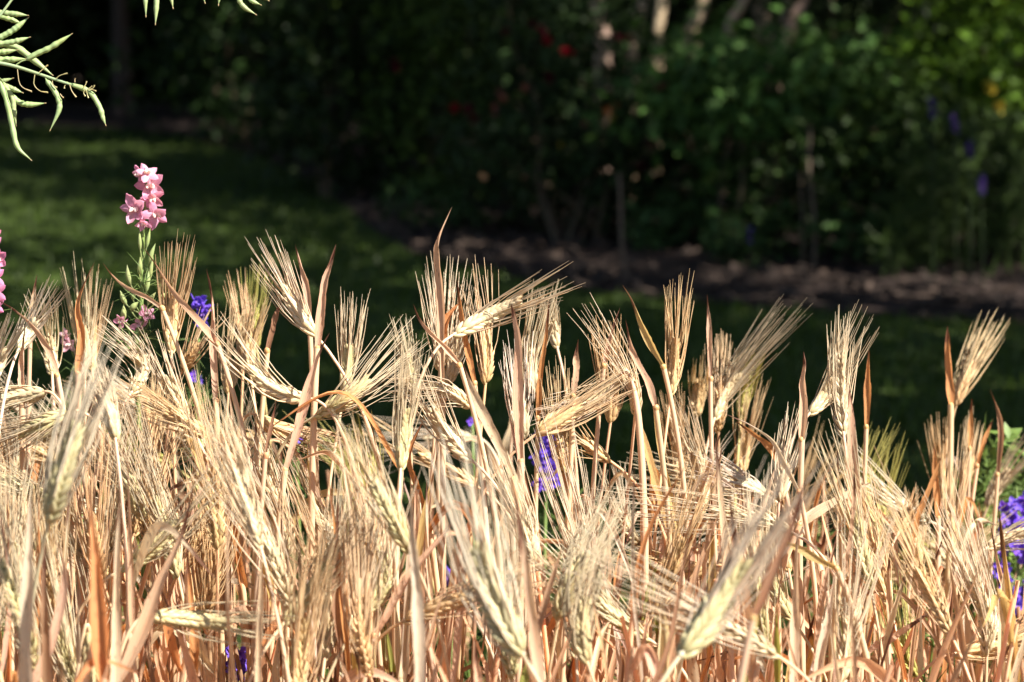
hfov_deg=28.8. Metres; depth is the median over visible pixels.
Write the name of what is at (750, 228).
larkspur
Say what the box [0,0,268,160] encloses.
seed pod plant
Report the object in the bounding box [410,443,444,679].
barley shoot
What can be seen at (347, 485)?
barley shoot
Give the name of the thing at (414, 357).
barley plant
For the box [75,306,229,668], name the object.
barley plant
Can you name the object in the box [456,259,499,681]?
barley plant
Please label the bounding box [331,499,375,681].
barley shoot
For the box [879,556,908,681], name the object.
barley shoot
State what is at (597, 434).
barley shoot
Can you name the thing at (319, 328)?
barley shoot
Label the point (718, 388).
barley plant
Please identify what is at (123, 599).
barley shoot
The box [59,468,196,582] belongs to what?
barley shoot
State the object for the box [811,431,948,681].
barley plant
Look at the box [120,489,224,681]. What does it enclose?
barley plant
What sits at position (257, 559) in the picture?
barley shoot
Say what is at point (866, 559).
barley plant
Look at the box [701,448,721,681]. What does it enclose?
barley shoot
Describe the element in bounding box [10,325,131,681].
barley plant
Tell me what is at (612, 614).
barley plant
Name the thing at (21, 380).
barley shoot
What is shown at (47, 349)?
barley shoot
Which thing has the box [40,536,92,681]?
barley shoot
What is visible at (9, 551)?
barley plant
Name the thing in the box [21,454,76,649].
barley plant
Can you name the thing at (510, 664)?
barley plant
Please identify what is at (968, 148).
larkspur
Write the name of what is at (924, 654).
barley plant
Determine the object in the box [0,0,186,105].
hedge shrub
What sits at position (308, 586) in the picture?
barley plant
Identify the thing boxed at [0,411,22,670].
barley plant
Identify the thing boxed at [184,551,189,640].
barley shoot
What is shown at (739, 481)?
barley plant
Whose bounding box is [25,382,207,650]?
barley plant
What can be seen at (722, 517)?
barley shoot
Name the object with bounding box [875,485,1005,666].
barley plant
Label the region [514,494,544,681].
barley shoot
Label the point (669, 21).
hedge shrub
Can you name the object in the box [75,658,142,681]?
barley shoot
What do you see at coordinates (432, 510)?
barley plant
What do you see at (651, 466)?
barley shoot
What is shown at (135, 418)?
barley plant
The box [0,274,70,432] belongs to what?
barley plant
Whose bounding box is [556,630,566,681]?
barley shoot
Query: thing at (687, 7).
hedge shrub
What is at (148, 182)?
snapdragon
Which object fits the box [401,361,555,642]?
barley plant
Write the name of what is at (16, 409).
barley plant
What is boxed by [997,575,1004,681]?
barley shoot
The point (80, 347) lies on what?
barley shoot
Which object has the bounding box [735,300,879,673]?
barley plant
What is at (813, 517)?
barley shoot
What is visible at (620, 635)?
barley shoot
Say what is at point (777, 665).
barley shoot
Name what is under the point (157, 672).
dry straw
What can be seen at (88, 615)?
barley shoot
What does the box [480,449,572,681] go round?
barley plant
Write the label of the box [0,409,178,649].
barley plant
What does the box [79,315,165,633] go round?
barley plant
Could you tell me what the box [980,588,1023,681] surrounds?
barley shoot
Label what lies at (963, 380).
barley plant
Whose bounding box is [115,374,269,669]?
barley plant
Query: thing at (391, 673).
barley plant
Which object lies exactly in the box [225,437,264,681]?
barley shoot
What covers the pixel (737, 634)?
barley plant
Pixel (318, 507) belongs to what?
barley plant
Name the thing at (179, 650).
barley plant
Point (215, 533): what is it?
barley plant
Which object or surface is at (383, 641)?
barley plant
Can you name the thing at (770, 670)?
barley shoot
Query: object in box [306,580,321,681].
barley shoot
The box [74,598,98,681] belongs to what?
barley plant
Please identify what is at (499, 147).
rose bush
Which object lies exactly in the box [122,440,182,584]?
barley shoot
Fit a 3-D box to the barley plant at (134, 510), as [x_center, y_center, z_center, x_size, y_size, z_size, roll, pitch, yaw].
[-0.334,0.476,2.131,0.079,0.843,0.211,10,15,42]
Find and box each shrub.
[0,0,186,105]
[85,0,373,147]
[142,0,521,106]
[214,0,487,202]
[319,0,543,202]
[421,68,721,229]
[430,0,710,104]
[436,0,681,163]
[538,68,837,242]
[569,1,956,280]
[588,0,953,96]
[669,0,980,220]
[675,0,965,172]
[684,15,1023,260]
[791,0,1022,123]
[837,0,1023,230]
[853,0,1023,100]
[853,0,1023,159]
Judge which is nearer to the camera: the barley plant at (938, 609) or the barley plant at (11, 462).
the barley plant at (938, 609)
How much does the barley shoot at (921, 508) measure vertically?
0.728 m
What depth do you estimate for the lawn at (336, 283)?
7.34 m
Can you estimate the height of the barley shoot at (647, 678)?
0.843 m
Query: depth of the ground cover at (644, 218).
9.05 m
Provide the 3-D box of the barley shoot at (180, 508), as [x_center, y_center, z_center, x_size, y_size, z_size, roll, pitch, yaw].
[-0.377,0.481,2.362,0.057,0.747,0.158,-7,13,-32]
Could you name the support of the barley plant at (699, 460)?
on the garden bed
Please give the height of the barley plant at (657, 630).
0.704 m
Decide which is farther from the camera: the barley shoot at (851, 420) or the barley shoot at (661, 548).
the barley shoot at (661, 548)
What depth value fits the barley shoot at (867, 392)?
2.30 m
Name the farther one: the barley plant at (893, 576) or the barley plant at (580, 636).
the barley plant at (893, 576)
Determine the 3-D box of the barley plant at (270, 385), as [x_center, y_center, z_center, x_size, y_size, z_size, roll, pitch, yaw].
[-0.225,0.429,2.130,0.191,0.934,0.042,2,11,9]
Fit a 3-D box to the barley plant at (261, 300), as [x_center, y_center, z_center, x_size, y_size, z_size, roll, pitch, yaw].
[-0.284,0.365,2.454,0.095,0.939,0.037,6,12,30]
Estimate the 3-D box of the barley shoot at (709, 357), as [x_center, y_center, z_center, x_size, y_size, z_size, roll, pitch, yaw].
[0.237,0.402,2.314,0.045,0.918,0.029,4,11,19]
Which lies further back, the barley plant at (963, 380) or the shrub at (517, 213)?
the shrub at (517, 213)
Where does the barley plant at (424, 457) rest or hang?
on the garden bed
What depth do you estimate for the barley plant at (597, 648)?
1.86 m
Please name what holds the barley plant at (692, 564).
on the garden bed
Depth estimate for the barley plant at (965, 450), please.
2.60 m
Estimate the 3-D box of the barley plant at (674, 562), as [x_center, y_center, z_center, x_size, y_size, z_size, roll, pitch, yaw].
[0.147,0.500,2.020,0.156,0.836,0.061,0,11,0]
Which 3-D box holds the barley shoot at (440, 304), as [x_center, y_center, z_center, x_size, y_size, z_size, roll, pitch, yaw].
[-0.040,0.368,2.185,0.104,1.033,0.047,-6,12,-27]
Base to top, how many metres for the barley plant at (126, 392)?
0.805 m
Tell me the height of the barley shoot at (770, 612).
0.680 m
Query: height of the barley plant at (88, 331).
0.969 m
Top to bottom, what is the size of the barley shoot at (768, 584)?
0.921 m
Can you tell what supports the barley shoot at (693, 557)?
on the garden bed
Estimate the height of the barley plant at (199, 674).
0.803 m
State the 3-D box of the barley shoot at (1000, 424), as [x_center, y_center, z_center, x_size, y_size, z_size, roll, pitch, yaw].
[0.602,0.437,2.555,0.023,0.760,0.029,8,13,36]
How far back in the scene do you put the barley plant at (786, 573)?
2.61 m
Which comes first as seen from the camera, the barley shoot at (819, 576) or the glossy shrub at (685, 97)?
the barley shoot at (819, 576)
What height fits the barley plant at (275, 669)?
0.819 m
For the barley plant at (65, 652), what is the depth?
1.84 m
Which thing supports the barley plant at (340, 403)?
on the garden bed
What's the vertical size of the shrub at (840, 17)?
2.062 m
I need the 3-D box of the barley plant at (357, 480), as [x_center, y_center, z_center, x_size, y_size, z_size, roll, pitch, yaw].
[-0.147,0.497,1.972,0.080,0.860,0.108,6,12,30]
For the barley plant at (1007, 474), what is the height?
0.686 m
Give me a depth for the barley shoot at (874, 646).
1.99 m
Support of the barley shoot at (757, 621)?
on the garden bed
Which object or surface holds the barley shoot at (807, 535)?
on the garden bed
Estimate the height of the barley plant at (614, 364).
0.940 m
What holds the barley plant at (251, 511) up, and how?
on the garden bed
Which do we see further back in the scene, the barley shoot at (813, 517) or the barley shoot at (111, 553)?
the barley shoot at (111, 553)
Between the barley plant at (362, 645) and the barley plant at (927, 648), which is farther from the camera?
the barley plant at (927, 648)
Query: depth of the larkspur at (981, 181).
8.09 m
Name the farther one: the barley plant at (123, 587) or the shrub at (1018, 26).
the shrub at (1018, 26)
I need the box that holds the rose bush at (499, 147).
[390,0,752,244]
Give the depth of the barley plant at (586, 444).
2.18 m
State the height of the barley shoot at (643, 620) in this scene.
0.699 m
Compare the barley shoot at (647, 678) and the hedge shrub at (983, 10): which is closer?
the barley shoot at (647, 678)
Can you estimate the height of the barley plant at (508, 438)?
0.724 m
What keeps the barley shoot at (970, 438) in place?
on the garden bed
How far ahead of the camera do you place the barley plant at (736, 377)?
2.38 m
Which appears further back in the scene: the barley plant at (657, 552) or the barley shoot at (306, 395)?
the barley plant at (657, 552)
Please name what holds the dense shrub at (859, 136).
on the mulch bed
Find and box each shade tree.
[112,0,135,117]
[590,0,807,213]
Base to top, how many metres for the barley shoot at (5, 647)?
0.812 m
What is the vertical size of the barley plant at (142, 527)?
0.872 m
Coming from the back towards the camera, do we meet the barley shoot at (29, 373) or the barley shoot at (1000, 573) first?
the barley shoot at (29, 373)
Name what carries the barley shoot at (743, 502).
on the garden bed
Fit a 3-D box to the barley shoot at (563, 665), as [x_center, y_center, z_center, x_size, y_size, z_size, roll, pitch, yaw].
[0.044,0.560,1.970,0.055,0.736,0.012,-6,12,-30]
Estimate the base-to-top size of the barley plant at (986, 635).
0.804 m
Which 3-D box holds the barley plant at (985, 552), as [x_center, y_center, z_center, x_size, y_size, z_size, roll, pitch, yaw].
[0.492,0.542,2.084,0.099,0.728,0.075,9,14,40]
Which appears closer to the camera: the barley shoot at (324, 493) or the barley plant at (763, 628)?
the barley plant at (763, 628)
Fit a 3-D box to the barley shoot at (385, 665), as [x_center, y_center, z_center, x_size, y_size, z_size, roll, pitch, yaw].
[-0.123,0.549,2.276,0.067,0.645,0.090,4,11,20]
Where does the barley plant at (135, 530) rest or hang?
on the garden bed
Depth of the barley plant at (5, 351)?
2.06 m
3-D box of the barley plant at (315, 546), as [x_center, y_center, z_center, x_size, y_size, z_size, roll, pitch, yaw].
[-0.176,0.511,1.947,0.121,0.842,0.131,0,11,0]
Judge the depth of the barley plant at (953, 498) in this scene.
2.36 m
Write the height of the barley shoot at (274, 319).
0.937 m
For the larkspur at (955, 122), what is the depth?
8.20 m
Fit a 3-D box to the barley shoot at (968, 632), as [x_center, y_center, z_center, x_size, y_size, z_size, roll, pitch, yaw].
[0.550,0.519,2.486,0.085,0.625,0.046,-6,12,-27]
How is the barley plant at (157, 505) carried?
on the garden bed
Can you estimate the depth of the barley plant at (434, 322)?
2.20 m
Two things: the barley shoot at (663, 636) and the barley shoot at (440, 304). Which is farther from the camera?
the barley shoot at (440, 304)
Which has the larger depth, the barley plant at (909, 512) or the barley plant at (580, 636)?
the barley plant at (909, 512)
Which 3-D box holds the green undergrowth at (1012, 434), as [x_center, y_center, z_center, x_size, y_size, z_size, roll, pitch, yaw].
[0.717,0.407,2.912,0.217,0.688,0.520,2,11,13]
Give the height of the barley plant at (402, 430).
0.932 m
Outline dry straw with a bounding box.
[0,441,1023,681]
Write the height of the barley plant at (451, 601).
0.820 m
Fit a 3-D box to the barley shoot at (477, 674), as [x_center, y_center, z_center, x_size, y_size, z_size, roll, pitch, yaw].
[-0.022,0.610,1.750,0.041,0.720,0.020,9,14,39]
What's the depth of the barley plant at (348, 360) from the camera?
2.15 m
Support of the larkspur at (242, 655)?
on the garden bed
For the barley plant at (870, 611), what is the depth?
2.20 m
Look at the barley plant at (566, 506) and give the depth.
2.01 m
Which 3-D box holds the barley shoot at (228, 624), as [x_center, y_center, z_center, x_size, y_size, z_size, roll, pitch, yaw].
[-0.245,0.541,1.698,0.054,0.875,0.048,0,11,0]
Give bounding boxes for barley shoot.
[0,301,80,602]
[0,513,10,681]
[1,276,36,623]
[17,330,32,629]
[18,491,33,681]
[33,496,40,671]
[33,535,67,681]
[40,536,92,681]
[42,262,94,606]
[47,425,62,675]
[56,384,138,629]
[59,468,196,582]
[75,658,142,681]
[81,440,120,583]
[87,501,143,681]
[89,487,108,681]
[105,266,218,647]
[106,498,127,628]
[109,496,121,681]
[112,466,195,643]
[121,484,193,681]
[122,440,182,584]
[126,448,139,681]
[143,247,266,644]
[150,374,167,566]
[162,590,224,681]
[163,587,186,681]
[171,454,282,681]
[178,438,239,655]
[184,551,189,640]
[186,549,230,678]
[206,269,225,681]
[217,478,241,681]
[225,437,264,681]
[225,489,235,681]
[245,489,393,664]
[248,482,286,681]
[250,400,315,681]
[251,301,281,606]
[255,560,262,681]
[262,334,328,681]
[281,500,503,670]
[295,246,324,680]
[303,245,335,681]
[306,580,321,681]
[329,642,341,681]
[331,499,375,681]
[334,515,458,681]
[335,417,360,680]
[382,551,403,673]
[389,477,403,646]
[407,419,439,622]
[409,489,424,681]
[409,504,511,681]
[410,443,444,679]
[411,473,425,681]
[414,306,536,681]
[425,480,437,681]
[434,207,451,681]
[436,304,457,579]
[451,518,464,681]
[457,282,558,679]
[461,360,545,676]
[474,635,482,681]
[493,639,507,681]
[511,304,524,681]
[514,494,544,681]
[519,653,528,681]
[526,610,636,648]
[531,302,548,681]
[556,342,641,681]
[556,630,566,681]
[560,546,578,681]
[587,309,619,675]
[589,582,662,681]
[602,466,611,681]
[620,478,649,681]
[623,286,737,582]
[623,468,683,681]
[623,481,727,678]
[626,323,713,681]
[634,561,659,680]
[643,430,682,633]
[652,488,674,617]
[652,520,691,681]
[653,411,712,681]
[658,579,670,681]
[672,610,730,656]
[675,555,701,681]
[676,566,690,623]
[677,432,720,604]
[681,557,689,681]
[684,624,699,681]
[689,510,718,681]
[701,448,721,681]
[706,297,740,655]
[715,438,734,681]
[719,494,835,618]
[721,465,876,681]
[729,415,822,681]
[729,438,759,681]
[729,495,759,681]
[734,603,789,681]
[736,421,805,674]
[737,473,807,681]
[740,510,780,681]
[741,482,870,681]
[745,539,776,681]
[770,352,807,672]
[774,608,780,681]
[782,579,913,681]
[788,533,800,681]
[788,543,873,681]
[789,547,823,635]
[803,471,882,660]
[810,517,843,681]
[812,569,836,681]
[846,456,941,681]
[847,389,860,681]
[858,611,930,677]
[862,351,870,628]
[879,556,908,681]
[886,548,892,670]
[920,497,989,678]
[931,446,947,668]
[942,326,954,643]
[960,418,993,681]
[964,399,983,629]
[964,509,982,681]
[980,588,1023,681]
[982,390,1003,680]
[990,524,1008,681]
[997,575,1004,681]
[998,508,1020,681]
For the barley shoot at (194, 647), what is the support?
on the garden bed
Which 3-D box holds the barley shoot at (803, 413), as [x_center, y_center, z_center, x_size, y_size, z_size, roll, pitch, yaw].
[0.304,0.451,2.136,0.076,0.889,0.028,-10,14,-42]
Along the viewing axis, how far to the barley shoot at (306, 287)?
2.15 m
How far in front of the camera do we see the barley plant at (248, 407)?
2.42 m
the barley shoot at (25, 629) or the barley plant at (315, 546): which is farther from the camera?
the barley plant at (315, 546)
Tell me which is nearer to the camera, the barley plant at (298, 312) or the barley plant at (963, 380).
the barley plant at (298, 312)
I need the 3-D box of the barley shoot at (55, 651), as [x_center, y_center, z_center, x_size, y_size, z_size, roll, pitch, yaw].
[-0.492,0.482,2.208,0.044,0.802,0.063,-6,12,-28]
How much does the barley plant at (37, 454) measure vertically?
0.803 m
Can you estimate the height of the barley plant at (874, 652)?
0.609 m
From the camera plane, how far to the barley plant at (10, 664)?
1.88 m
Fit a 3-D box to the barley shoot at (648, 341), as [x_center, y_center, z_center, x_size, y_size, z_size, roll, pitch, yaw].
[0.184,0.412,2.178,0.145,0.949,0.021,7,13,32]
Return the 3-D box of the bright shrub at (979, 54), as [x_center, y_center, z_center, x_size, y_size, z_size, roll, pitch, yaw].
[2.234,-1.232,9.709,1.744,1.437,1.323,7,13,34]
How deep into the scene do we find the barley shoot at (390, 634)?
2.36 m
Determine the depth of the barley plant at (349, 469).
2.35 m
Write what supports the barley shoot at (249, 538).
on the garden bed
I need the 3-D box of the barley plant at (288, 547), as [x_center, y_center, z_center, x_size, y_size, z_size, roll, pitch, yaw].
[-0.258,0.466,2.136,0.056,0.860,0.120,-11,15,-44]
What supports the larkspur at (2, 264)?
on the garden bed
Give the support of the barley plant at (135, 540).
on the garden bed
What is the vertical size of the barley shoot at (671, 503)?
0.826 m
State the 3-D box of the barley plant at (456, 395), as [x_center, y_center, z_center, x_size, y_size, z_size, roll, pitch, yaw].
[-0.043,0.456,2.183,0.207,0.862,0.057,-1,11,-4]
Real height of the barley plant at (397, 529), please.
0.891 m
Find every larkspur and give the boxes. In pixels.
[0,230,10,443]
[44,328,82,531]
[178,294,212,639]
[185,370,222,640]
[225,643,246,681]
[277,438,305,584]
[433,566,472,680]
[450,416,494,629]
[529,433,560,643]
[746,225,753,278]
[927,97,936,281]
[950,113,958,283]
[964,140,974,285]
[976,173,986,285]
[992,487,1023,621]
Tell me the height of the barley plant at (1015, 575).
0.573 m
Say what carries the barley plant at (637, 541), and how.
on the garden bed
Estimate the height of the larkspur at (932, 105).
0.785 m
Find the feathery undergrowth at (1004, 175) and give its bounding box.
[859,94,1023,276]
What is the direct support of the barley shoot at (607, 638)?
on the garden bed
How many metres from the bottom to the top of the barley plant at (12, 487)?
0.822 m
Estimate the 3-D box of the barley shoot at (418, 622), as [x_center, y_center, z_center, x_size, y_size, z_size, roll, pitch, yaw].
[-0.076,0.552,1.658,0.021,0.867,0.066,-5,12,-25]
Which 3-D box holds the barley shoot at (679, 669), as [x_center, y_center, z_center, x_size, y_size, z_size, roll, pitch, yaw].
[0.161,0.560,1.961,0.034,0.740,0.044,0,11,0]
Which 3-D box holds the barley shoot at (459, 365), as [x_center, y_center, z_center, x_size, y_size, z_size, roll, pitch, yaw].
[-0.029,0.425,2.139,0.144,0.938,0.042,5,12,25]
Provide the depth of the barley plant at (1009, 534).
2.34 m
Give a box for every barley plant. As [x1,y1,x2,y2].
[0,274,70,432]
[0,309,32,676]
[0,371,19,510]
[0,372,153,575]
[0,385,175,519]
[0,387,112,618]
[0,395,94,681]
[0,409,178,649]
[0,410,168,587]
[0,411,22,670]
[0,415,55,631]
[0,444,24,621]
[0,457,110,656]
[0,470,32,681]
[0,476,55,681]
[2,409,49,576]
[3,399,142,480]
[3,434,201,681]
[9,375,54,477]
[9,445,161,666]
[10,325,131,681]
[11,499,80,681]
[20,288,74,627]
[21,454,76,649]
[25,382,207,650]
[34,386,158,681]
[48,407,211,489]
[51,375,267,633]
[60,251,98,595]
[60,453,236,681]
[61,466,149,676]
[65,409,121,644]
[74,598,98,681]
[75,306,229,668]
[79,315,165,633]
[82,356,214,681]
[83,267,136,657]
[89,364,259,497]
[89,425,263,681]
[102,388,204,681]
[108,369,201,681]
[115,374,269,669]
[116,366,186,681]
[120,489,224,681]
[121,600,304,653]
[127,316,430,646]
[134,375,184,681]
[136,364,233,681]
[139,329,290,680]
[155,232,196,629]
[155,428,239,681]
[158,422,342,549]
[173,400,306,681]
[177,450,250,681]
[192,382,290,681]
[199,291,267,643]
[201,387,278,681]
[204,311,382,681]
[206,377,295,677]
[207,428,237,681]
[223,271,306,678]
[224,390,347,681]
[228,497,380,681]
[240,260,297,537]
[240,296,332,664]
[244,231,399,612]
[244,287,370,681]
[257,261,585,660]
[262,459,390,681]
[265,434,359,681]
[271,445,333,538]
[282,410,435,597]
[282,500,341,681]
[290,424,364,667]
[313,457,420,681]
[316,409,450,681]
[316,461,372,681]
[320,492,358,676]
[325,492,399,681]
[328,475,621,681]
[330,413,385,633]
[337,474,386,681]
[349,410,516,612]
[350,405,539,533]
[351,403,385,672]
[354,457,378,681]
[376,374,566,680]
[380,335,438,681]
[383,500,509,681]
[384,273,479,681]
[387,315,425,666]
[388,250,466,681]
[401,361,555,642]
[421,427,540,681]
[444,359,642,667]
[447,444,531,681]
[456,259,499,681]
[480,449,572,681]
[498,332,551,668]
[499,514,711,681]
[513,410,595,681]
[519,279,640,628]
[530,371,648,678]
[536,355,584,681]
[539,289,580,672]
[546,482,650,681]
[555,520,840,681]
[560,494,630,681]
[567,454,635,681]
[568,423,708,598]
[569,315,626,679]
[571,293,642,668]
[582,430,738,681]
[589,445,861,681]
[596,464,669,631]
[611,520,808,635]
[612,546,814,653]
[618,450,838,636]
[622,430,753,680]
[623,269,693,676]
[631,441,841,681]
[634,477,842,659]
[658,383,689,528]
[667,397,709,659]
[674,355,710,669]
[682,294,812,616]
[688,444,830,676]
[697,565,869,681]
[705,333,755,671]
[725,374,773,670]
[725,459,801,681]
[733,347,765,646]
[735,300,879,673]
[753,534,826,681]
[761,477,813,675]
[764,415,844,635]
[770,404,810,681]
[782,486,929,678]
[811,421,896,681]
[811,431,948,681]
[815,429,993,681]
[818,583,896,681]
[825,480,960,681]
[827,304,864,681]
[827,485,899,681]
[832,496,1019,593]
[834,501,1021,670]
[849,446,984,681]
[851,526,898,678]
[858,420,910,679]
[872,433,908,627]
[872,506,1015,657]
[873,486,943,681]
[874,570,952,681]
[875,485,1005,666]
[891,558,1023,681]
[908,308,1008,612]
[917,412,954,681]
[921,471,1023,681]
[929,517,1023,681]
[936,529,984,680]
[941,406,983,597]
[941,434,972,681]
[948,521,1006,665]
[952,432,1023,663]
[982,564,1022,594]
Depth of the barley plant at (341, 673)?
1.92 m
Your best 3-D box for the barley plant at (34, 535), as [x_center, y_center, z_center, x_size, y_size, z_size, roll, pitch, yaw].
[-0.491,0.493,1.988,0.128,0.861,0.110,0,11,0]
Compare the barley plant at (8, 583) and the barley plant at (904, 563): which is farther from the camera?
the barley plant at (904, 563)
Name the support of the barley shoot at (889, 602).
on the garden bed
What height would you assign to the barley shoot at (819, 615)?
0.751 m
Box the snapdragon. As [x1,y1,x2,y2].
[1,163,1023,681]
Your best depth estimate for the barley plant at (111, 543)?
2.03 m
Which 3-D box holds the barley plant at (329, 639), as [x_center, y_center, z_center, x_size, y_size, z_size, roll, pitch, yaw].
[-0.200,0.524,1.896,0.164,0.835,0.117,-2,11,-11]
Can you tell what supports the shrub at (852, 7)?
on the mulch bed
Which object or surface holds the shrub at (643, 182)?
on the mulch bed
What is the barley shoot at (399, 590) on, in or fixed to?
on the garden bed
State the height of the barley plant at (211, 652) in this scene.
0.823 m
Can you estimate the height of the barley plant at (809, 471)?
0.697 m
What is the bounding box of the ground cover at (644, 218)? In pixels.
[374,166,895,268]
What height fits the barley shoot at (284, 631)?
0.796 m
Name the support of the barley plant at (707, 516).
on the garden bed
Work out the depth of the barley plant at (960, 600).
2.15 m
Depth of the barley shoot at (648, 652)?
1.72 m
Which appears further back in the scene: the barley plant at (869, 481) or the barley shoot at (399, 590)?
the barley plant at (869, 481)
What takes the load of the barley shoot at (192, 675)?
on the garden bed
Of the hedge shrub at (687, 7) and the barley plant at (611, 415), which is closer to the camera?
the barley plant at (611, 415)
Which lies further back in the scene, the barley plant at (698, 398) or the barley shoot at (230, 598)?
the barley plant at (698, 398)
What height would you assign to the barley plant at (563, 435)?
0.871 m
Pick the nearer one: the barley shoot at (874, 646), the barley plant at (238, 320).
the barley shoot at (874, 646)
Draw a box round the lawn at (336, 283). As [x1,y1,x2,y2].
[0,125,1023,681]
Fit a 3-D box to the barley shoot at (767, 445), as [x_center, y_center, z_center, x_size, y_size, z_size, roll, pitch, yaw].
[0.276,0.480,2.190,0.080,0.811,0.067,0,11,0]
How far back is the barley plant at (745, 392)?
2.45 m
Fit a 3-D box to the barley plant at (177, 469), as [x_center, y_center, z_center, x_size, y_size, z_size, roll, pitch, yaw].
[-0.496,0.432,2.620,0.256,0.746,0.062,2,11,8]
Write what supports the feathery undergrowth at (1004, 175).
on the mulch bed
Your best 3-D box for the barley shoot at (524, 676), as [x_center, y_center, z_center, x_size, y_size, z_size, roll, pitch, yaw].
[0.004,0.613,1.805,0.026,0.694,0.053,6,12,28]
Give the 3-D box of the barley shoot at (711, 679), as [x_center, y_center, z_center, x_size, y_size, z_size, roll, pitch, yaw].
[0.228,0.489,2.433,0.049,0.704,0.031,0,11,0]
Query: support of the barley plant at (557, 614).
on the garden bed
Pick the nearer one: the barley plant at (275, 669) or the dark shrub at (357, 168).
the barley plant at (275, 669)
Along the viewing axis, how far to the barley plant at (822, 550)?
2.35 m
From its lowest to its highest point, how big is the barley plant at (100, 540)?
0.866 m
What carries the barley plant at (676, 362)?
on the garden bed
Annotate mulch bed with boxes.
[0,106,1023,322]
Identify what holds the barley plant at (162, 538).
on the garden bed
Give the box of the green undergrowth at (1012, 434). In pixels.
[933,414,1023,679]
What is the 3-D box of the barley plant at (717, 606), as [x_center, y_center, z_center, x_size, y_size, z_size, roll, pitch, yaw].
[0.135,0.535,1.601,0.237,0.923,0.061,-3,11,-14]
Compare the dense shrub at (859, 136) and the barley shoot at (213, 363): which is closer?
the barley shoot at (213, 363)
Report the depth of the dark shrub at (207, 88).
14.43 m
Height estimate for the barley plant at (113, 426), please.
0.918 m
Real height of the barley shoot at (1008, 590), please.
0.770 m
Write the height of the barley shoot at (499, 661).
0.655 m
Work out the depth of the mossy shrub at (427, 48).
10.82 m
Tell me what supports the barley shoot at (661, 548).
on the garden bed
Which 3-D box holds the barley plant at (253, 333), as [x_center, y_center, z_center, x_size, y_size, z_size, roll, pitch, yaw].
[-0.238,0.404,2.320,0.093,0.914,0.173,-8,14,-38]
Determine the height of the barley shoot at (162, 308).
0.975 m
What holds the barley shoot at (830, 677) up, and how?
on the garden bed
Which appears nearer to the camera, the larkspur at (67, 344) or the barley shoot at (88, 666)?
the barley shoot at (88, 666)
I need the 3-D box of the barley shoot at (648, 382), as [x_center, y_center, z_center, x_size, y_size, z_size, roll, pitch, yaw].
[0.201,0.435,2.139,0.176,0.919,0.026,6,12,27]
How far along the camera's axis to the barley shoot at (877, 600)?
2.12 m
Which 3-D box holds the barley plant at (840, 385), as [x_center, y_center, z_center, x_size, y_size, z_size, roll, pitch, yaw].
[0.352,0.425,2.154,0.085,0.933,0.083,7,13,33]
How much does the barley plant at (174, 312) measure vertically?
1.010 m
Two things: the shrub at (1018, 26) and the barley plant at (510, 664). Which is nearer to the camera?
the barley plant at (510, 664)
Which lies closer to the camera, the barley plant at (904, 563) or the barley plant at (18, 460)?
the barley plant at (18, 460)
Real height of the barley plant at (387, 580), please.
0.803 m
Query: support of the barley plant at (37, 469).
on the garden bed
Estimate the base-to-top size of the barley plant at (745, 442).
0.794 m
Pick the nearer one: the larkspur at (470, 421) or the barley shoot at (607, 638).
the barley shoot at (607, 638)
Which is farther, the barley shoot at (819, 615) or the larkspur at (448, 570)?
the larkspur at (448, 570)
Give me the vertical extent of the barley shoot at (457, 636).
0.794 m
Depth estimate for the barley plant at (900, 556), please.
2.68 m
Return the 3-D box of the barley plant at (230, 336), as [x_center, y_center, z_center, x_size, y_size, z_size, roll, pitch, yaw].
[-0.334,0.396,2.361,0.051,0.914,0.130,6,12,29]
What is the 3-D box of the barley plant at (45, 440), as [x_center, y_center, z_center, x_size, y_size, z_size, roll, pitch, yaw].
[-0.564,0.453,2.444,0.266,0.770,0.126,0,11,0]
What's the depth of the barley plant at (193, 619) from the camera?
1.81 m
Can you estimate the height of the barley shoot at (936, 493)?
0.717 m
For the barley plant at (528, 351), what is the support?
on the garden bed
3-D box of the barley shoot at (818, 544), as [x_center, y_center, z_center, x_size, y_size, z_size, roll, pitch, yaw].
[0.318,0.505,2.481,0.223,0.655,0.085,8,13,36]
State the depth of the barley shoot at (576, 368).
2.10 m
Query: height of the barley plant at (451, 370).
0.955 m
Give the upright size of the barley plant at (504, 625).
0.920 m
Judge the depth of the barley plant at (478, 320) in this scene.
2.09 m
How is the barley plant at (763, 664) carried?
on the garden bed
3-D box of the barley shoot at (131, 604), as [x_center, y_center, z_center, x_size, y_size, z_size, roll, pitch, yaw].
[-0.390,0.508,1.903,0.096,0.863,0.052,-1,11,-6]
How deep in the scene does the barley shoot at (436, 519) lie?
2.10 m
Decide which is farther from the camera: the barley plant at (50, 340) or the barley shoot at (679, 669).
the barley plant at (50, 340)
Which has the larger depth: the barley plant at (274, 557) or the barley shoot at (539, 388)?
the barley shoot at (539, 388)
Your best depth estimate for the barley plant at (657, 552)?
2.37 m
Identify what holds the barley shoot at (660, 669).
on the garden bed
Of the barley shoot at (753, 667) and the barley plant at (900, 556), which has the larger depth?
the barley plant at (900, 556)
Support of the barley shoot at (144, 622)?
on the garden bed

